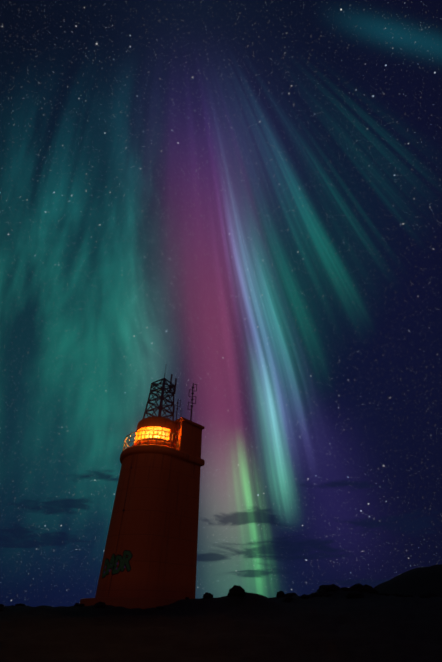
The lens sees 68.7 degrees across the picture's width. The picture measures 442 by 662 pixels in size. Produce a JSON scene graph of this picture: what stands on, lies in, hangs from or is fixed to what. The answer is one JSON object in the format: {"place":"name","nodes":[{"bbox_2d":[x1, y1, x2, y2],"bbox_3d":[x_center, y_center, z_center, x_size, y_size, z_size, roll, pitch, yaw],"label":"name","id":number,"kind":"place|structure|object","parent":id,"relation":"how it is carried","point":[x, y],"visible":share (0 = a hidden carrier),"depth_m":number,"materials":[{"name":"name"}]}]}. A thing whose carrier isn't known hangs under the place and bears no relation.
{"place":"outdoors","nodes":[
{"label":"outdoors","id":0,"kind":"place"},
{"bbox_2d":[0,564,441,661],"bbox_3d":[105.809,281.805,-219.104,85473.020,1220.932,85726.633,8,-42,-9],"label":"terrain","id":1,"kind":"structure","parent":0,"point":[337,626],"depth_m":10.16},
{"bbox_2d":[79,368,204,608],"bbox_3d":[-4.662,9.696,23.452,5.817,16.090,6.478,-32,-51,31],"label":"lighthouse","id":2,"kind":"object","parent":1,"relation":"on","point":[149,560],"visible":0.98,"depth_m":19.83,"materials":[{"name":"orange paint"}]},
{"bbox_2d":[0,583,441,610],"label":"rocks","id":3,"kind":"object","parent":1,"relation":"on","point":[356,590],"visible":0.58,"depth_m":20.54,"materials":[{"name":"black stone"}]},
{"bbox_2d":[0,0,441,606],"label":"sky","id":4,"kind":"structure","parent":0,"point":[241,200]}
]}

